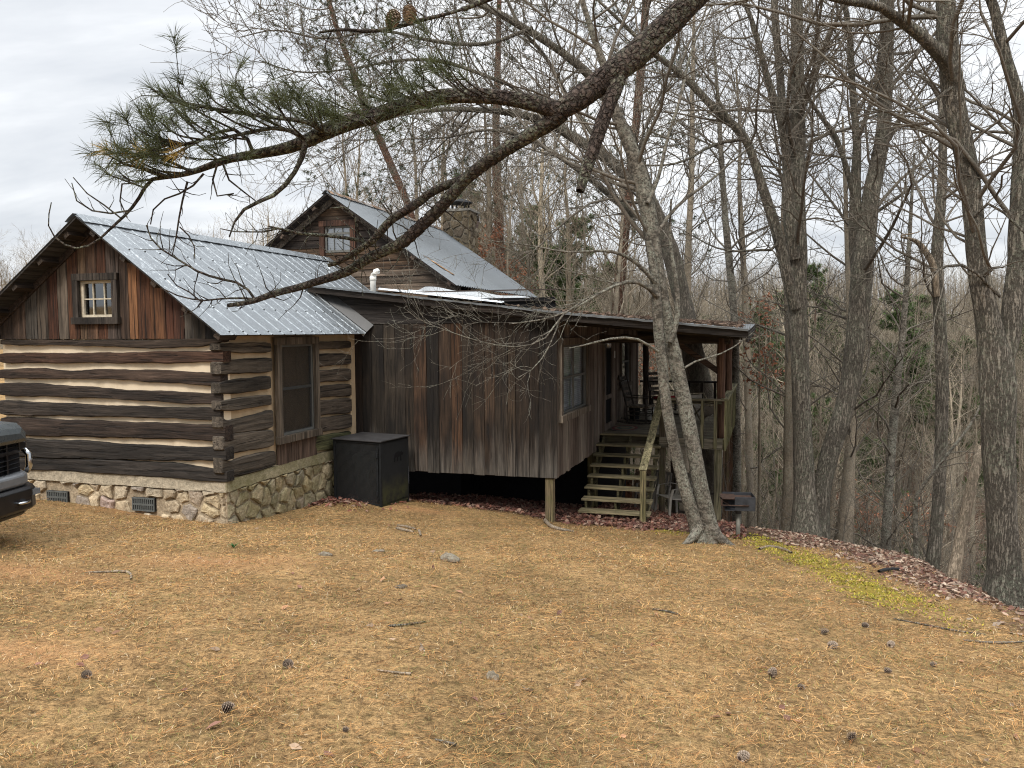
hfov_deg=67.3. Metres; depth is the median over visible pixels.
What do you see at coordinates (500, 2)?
bare tree
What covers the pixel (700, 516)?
twin trunk tree
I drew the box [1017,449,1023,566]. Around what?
bare tree
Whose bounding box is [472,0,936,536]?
oak tree
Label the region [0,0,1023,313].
sky
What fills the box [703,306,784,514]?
bare tree
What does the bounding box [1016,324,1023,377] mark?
evergreen tree
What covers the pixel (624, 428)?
doormat
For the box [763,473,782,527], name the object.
bare tree
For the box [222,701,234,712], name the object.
pine cone
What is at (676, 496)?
plastic chair
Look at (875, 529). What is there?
bare tree
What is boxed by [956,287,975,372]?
bare tree
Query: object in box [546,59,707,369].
bare tree
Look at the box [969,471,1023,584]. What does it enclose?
bare tree
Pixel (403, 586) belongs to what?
wood chunk
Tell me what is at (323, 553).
wood chunk
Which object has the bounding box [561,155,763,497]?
bare tree
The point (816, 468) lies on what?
bare tree
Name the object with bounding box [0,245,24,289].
bare tree
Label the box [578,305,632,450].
evergreen tree
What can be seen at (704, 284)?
bare tree
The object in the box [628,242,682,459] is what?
bare tree
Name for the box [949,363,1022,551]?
bare tree
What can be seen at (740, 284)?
bare tree
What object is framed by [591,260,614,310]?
evergreen tree
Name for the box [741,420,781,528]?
bare tree
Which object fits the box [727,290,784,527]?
leafy sapling
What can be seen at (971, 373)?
bare tree
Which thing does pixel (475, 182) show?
bare tree
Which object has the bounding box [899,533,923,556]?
evergreen tree
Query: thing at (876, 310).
bare tree
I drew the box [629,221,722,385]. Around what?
bare tree
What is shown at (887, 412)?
bare tree
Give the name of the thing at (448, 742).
stick
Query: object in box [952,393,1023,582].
bare tree
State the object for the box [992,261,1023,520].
bare tree
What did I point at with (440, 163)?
bare tree
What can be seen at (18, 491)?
pickup truck
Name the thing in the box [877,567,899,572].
stick
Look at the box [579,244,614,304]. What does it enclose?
bare tree
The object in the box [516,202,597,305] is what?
bare tree
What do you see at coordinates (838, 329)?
bare tree
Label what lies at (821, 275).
evergreen tree
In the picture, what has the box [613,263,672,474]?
bare tree
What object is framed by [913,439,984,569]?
bare tree
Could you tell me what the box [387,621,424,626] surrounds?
stick
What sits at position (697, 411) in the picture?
sling chair
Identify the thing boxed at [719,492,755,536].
park grill
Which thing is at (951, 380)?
bare tree
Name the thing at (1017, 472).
bare tree
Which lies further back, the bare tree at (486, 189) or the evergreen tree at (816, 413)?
the evergreen tree at (816, 413)
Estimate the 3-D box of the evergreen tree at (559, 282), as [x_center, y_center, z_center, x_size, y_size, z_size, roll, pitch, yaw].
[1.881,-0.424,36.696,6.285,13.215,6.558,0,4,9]
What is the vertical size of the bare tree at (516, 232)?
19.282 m
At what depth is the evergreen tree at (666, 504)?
54.25 m
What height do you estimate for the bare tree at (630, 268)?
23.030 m
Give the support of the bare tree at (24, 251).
on the ground at (344, 709)
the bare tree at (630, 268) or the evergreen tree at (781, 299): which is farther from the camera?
the bare tree at (630, 268)
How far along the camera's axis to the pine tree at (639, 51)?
4.05 m
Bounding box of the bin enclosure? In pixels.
[331,432,409,506]
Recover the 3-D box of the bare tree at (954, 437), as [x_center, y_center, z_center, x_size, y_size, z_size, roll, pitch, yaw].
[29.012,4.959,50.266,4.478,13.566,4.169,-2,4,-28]
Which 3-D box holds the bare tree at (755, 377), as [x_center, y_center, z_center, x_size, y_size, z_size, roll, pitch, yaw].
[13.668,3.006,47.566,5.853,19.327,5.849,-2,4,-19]
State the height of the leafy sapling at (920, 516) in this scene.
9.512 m
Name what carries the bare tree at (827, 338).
on the ground at (344, 709)
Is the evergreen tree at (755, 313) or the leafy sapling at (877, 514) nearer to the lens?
the leafy sapling at (877, 514)
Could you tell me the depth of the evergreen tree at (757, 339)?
74.12 m
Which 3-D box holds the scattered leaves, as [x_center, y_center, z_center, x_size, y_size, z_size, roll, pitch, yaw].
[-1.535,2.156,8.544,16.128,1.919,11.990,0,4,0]
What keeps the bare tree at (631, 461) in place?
on the ground at (344, 709)
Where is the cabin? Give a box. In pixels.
[0,190,754,523]
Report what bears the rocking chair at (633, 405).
on the cabin
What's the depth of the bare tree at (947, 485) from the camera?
38.96 m
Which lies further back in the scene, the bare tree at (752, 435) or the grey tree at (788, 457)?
the bare tree at (752, 435)
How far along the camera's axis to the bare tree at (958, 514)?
28.27 m
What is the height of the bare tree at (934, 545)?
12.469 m
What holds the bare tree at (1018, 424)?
on the ground at (344, 709)
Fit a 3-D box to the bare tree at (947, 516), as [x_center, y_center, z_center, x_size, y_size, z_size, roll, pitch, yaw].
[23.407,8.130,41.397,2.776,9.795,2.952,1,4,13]
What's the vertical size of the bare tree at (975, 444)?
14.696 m
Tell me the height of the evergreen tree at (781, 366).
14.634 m
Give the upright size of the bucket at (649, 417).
0.352 m
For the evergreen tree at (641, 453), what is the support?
on the ground at (344, 709)
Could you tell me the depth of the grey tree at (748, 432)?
26.70 m
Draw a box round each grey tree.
[610,5,761,513]
[615,0,847,523]
[665,7,842,527]
[678,3,901,531]
[696,43,1008,542]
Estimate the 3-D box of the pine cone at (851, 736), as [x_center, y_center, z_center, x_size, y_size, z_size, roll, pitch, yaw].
[1.883,1.949,4.258,0.053,0.051,0.052,-45,3,3]
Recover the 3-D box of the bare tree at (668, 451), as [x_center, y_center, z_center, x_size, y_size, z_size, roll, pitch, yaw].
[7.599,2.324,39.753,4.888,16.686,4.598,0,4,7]
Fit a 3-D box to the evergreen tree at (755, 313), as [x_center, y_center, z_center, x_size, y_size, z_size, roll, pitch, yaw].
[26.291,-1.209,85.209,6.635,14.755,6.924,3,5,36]
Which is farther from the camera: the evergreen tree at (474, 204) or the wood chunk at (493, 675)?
the evergreen tree at (474, 204)
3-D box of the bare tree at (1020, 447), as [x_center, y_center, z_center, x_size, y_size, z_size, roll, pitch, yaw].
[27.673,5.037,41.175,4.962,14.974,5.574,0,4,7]
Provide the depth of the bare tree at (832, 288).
97.34 m
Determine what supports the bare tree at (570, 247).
on the ground at (344, 709)
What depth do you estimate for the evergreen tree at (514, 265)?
49.40 m
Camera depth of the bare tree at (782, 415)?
60.03 m
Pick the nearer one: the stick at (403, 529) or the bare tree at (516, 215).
the stick at (403, 529)
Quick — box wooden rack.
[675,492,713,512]
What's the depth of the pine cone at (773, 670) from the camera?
5.39 m
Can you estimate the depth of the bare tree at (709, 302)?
60.89 m
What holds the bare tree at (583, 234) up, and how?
on the ground at (344, 709)
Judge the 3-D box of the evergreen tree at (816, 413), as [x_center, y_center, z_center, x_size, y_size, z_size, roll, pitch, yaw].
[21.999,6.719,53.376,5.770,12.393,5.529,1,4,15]
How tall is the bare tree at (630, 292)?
23.100 m
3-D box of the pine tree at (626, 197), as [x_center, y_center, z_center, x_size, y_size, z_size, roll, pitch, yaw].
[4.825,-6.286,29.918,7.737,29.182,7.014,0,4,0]
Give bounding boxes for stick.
[377,669,410,674]
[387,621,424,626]
[396,527,413,532]
[397,524,416,529]
[435,738,456,745]
[652,608,679,614]
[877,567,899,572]
[893,618,984,634]
[963,639,1023,643]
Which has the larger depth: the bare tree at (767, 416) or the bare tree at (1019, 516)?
the bare tree at (767, 416)
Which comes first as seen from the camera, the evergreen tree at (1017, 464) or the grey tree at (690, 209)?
the grey tree at (690, 209)
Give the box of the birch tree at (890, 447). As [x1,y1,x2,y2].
[753,49,1023,550]
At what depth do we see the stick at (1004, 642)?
6.85 m
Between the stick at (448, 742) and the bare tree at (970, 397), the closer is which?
the stick at (448, 742)
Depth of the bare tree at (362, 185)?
35.15 m
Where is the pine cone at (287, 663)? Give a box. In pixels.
[282,659,293,668]
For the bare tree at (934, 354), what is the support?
on the ground at (344, 709)
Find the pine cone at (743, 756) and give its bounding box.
[737,750,749,762]
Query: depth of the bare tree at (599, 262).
49.59 m
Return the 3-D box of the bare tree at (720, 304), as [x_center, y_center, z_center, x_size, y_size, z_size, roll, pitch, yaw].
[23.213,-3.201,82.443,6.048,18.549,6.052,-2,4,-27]
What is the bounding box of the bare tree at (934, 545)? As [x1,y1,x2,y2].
[801,0,1012,570]
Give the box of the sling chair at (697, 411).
[690,393,713,421]
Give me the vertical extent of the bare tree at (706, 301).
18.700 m
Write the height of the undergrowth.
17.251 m
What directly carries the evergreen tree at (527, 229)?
on the ground at (344, 709)
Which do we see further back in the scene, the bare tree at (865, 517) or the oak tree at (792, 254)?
the bare tree at (865, 517)
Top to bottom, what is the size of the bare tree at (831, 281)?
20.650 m
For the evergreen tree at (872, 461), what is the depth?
50.72 m
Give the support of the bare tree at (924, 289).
on the ground at (344, 709)
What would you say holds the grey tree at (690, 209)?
on the ground at (344, 709)
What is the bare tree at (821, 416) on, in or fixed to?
on the ground at (344, 709)
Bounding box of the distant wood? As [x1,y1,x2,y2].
[0,133,1023,508]
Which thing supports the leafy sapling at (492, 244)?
on the ground at (344, 709)
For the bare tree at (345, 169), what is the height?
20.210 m
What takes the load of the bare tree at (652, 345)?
on the ground at (344, 709)
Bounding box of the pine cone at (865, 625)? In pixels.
[862,622,868,627]
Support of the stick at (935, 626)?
on the ground at (344, 709)
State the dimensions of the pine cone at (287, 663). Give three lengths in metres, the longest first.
0.066 x 0.065 x 0.064 m
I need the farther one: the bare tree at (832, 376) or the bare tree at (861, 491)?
the bare tree at (832, 376)
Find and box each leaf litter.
[307,496,408,511]
[351,492,747,538]
[749,526,1023,634]
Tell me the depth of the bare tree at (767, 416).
46.51 m
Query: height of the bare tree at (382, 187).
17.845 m
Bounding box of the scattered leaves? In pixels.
[0,503,1018,767]
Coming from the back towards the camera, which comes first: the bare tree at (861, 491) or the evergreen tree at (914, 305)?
the evergreen tree at (914, 305)
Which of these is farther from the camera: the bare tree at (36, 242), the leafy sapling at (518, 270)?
the bare tree at (36, 242)
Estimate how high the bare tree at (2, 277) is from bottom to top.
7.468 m
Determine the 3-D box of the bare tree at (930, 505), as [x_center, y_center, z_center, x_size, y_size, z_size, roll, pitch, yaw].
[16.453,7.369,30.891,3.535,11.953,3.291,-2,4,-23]
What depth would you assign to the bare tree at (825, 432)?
40.26 m
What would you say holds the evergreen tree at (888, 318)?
on the ground at (344, 709)
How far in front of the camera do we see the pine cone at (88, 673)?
4.47 m
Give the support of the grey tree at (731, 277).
on the ground at (344, 709)
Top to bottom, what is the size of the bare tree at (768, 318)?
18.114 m
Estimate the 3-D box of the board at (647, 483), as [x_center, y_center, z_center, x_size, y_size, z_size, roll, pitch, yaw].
[3.289,2.668,18.521,0.320,0.900,0.520,0,4,-3]
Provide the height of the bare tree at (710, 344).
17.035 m
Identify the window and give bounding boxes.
[71,272,121,323]
[273,337,322,444]
[318,219,356,256]
[558,337,590,422]
[619,343,632,388]
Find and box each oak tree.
[140,0,733,518]
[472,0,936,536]
[511,0,1023,608]
[682,0,1023,538]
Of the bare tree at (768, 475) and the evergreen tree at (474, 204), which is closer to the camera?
the bare tree at (768, 475)
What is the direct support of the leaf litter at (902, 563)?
on the ground at (344, 709)
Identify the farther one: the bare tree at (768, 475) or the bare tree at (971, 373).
the bare tree at (971, 373)
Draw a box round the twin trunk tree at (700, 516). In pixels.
[320,0,859,544]
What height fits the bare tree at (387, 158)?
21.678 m
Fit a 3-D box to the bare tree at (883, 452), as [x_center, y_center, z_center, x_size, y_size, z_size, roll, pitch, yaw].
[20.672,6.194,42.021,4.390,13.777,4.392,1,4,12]
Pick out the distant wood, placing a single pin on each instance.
(882, 305)
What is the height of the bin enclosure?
1.228 m
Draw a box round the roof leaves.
[427,295,744,327]
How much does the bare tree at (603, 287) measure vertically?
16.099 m
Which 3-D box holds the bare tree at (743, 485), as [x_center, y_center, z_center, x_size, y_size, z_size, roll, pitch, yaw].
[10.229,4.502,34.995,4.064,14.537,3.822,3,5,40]
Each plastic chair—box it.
[634,470,671,509]
[654,472,692,515]
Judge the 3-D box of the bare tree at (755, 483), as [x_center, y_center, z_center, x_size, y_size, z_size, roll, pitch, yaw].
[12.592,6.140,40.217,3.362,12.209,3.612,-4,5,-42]
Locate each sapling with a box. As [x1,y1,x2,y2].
[478,221,509,293]
[490,256,537,295]
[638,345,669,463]
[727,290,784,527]
[840,479,904,538]
[882,349,1023,557]
[893,491,955,544]
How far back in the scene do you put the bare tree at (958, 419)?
48.24 m
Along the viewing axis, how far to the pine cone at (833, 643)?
6.16 m
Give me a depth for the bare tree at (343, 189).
36.66 m
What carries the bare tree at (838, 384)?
on the ground at (344, 709)
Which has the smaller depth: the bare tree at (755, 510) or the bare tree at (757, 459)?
the bare tree at (755, 510)
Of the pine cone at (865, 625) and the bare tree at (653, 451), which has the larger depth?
the bare tree at (653, 451)
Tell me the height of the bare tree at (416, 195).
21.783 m
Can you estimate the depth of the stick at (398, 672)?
4.84 m
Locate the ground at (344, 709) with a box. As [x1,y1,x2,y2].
[0,349,1023,767]
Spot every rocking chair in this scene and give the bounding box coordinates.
[617,374,655,423]
[642,371,678,414]
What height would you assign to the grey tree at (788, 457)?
17.757 m
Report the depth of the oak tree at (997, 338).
9.64 m
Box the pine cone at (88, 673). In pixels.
[81,669,91,678]
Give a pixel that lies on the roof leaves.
(735, 324)
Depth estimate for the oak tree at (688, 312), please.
20.38 m
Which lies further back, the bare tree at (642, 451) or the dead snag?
the bare tree at (642, 451)
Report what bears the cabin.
on the ground at (344, 709)
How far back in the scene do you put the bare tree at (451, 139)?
49.12 m
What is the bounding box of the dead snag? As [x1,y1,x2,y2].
[945,445,981,580]
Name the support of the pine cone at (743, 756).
on the ground at (344, 709)
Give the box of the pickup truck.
[0,421,39,521]
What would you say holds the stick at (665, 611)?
on the ground at (344, 709)
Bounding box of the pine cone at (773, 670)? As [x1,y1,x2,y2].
[767,667,776,677]
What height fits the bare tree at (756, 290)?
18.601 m
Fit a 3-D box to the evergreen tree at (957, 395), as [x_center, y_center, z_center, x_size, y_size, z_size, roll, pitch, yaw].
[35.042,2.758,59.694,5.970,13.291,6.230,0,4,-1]
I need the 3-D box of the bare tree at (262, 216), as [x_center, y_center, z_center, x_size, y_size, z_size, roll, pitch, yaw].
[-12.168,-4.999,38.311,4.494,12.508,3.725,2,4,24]
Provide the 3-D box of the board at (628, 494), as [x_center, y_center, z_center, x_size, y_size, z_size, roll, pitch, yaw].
[2.950,2.999,19.629,0.240,1.300,0.370,0,4,7]
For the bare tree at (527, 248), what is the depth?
26.46 m
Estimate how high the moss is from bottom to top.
0.934 m
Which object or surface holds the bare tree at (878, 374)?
on the ground at (344, 709)
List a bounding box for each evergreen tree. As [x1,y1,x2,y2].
[453,170,494,266]
[505,249,525,294]
[506,204,561,287]
[524,234,587,310]
[536,213,596,310]
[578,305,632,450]
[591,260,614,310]
[630,375,676,502]
[665,498,678,513]
[739,309,766,432]
[740,307,779,418]
[745,437,782,522]
[750,272,930,555]
[751,336,784,470]
[772,289,783,349]
[807,262,844,413]
[810,392,859,503]
[834,435,911,546]
[857,289,952,463]
[875,294,935,470]
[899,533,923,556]
[910,335,980,491]
[947,314,961,339]
[957,465,984,518]
[972,558,985,587]
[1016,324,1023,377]
[1016,414,1023,477]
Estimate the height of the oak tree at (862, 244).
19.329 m
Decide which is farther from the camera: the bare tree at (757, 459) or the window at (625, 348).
the bare tree at (757, 459)
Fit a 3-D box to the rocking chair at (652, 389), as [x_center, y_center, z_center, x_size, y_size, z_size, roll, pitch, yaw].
[4.130,0.244,21.023,0.670,1.201,1.040,-2,4,-28]
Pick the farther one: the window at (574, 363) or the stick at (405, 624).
the window at (574, 363)
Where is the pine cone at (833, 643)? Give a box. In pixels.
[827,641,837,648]
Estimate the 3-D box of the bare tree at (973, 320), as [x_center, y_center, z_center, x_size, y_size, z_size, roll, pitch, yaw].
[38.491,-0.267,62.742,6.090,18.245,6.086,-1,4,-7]
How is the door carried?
in the cabin
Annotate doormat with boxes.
[609,425,639,430]
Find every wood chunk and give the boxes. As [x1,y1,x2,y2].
[318,551,332,555]
[395,584,407,588]
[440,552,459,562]
[485,671,498,681]
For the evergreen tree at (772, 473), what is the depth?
55.81 m
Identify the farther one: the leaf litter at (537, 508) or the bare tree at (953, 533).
the bare tree at (953, 533)
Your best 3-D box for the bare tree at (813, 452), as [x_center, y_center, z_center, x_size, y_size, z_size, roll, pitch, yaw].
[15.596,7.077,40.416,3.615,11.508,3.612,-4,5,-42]
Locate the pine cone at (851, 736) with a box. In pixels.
[846,731,856,741]
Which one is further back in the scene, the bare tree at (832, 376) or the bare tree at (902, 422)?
the bare tree at (832, 376)
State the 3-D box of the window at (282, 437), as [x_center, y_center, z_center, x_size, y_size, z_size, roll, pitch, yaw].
[-3.583,0.072,12.816,0.175,1.712,1.280,1,4,17]
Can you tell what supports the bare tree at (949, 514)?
on the ground at (344, 709)
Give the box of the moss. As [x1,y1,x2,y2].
[652,527,991,636]
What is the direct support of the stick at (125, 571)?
on the ground at (344, 709)
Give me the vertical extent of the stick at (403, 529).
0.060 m
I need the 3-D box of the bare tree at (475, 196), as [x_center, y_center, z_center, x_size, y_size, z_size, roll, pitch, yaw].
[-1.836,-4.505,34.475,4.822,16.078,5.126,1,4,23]
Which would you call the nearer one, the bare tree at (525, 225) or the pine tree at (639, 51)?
the pine tree at (639, 51)
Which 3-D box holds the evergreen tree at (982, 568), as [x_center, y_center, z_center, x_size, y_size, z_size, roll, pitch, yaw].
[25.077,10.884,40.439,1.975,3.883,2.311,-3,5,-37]
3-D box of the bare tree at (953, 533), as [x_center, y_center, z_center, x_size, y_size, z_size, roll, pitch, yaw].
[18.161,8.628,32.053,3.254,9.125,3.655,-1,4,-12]
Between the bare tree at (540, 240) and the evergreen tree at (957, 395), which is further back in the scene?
the evergreen tree at (957, 395)
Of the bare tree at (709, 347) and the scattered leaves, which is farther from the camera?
the bare tree at (709, 347)
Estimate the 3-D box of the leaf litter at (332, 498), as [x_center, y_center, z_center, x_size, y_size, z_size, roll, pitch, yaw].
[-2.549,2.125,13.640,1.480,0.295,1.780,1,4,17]
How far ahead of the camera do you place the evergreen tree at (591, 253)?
43.48 m
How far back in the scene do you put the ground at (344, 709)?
5.50 m
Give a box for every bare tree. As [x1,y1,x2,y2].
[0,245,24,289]
[0,258,8,289]
[9,224,50,275]
[23,227,61,255]
[214,163,293,245]
[299,136,416,206]
[303,45,407,216]
[305,134,396,207]
[337,141,413,211]
[369,37,480,227]
[397,41,491,254]
[400,47,478,228]
[414,0,592,296]
[421,107,537,291]
[438,128,486,225]
[440,161,510,294]
[443,14,628,314]
[454,113,541,295]
[460,149,536,288]
[461,106,595,308]
[468,107,531,293]
[471,121,561,294]
[475,162,567,288]
[503,108,627,309]
[506,119,627,312]
[511,64,668,315]
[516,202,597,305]
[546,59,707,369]
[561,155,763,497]
[565,22,737,403]
[572,250,640,314]
[573,223,641,356]
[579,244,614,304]
[598,238,701,486]
[610,239,646,314]
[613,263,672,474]
[626,208,764,511]
[627,265,716,486]
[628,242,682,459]
[629,213,721,480]
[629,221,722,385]
[630,278,673,482]
[668,296,724,369]
[669,276,754,465]
[673,274,721,363]
[695,278,724,348]
[703,274,752,320]
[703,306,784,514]
[710,338,782,526]
[711,296,782,470]
[717,252,764,417]
[722,394,770,524]
[740,258,843,505]
[740,275,770,309]
[740,284,809,431]
[741,391,782,521]
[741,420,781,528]
[742,480,768,527]
[744,395,779,528]
[752,411,783,528]
[762,344,821,481]
[763,401,823,518]
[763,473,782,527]
[764,442,865,519]
[769,418,833,531]
[772,301,908,543]
[801,0,1012,570]
[810,279,890,446]
[810,299,872,403]
[810,380,869,537]
[811,390,884,539]
[816,262,844,321]
[817,272,844,319]
[820,339,858,459]
[824,354,869,460]
[833,447,904,543]
[834,261,982,572]
[836,440,894,546]
[853,501,882,543]
[857,371,928,536]
[858,305,934,549]
[858,309,905,454]
[858,461,920,544]
[865,393,985,587]
[867,280,893,362]
[887,234,956,338]
[899,429,982,570]
[901,442,932,539]
[904,397,985,585]
[905,288,962,402]
[906,491,986,573]
[907,301,980,509]
[909,435,984,560]
[910,454,986,570]
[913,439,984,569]
[914,304,975,453]
[916,372,979,522]
[917,297,967,490]
[925,453,984,572]
[928,322,979,426]
[932,272,1018,506]
[944,261,999,314]
[949,351,1023,583]
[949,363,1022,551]
[952,293,1023,488]
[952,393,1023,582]
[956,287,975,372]
[960,366,1023,578]
[963,275,1023,482]
[967,340,1023,561]
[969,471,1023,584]
[992,249,1006,308]
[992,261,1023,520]
[1016,336,1023,453]
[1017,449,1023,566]
[1017,486,1023,556]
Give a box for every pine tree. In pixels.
[48,0,708,318]
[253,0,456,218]
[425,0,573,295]
[539,0,712,313]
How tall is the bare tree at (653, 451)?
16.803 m
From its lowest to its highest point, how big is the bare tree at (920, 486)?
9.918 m
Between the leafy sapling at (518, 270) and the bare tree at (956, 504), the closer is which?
the leafy sapling at (518, 270)
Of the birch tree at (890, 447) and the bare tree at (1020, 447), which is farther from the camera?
the bare tree at (1020, 447)
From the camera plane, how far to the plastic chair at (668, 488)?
17.35 m
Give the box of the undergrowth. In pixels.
[613,291,1023,586]
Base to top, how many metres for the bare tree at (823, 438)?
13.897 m
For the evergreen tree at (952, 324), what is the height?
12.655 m
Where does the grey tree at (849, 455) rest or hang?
on the ground at (344, 709)
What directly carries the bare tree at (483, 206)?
on the ground at (344, 709)
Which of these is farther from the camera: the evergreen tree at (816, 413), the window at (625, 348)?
the evergreen tree at (816, 413)
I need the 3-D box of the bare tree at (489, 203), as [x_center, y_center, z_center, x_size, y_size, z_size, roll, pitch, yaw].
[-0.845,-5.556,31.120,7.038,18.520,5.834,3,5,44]
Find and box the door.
[603,343,613,431]
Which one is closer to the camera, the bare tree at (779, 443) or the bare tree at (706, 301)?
the bare tree at (779, 443)
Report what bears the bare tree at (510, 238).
on the ground at (344, 709)
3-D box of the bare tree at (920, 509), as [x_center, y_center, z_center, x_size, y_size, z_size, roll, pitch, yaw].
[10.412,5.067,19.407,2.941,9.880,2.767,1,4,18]
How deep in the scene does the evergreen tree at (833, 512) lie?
21.28 m
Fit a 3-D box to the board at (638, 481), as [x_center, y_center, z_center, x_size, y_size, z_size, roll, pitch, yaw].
[3.209,2.667,18.978,0.570,1.150,0.520,1,4,17]
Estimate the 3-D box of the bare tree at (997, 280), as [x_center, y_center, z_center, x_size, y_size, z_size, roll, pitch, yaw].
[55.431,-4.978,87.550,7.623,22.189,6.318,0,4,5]
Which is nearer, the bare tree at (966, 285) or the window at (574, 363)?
the window at (574, 363)
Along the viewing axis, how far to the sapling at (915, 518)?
12.53 m
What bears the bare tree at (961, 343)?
on the ground at (344, 709)
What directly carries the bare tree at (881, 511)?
on the ground at (344, 709)

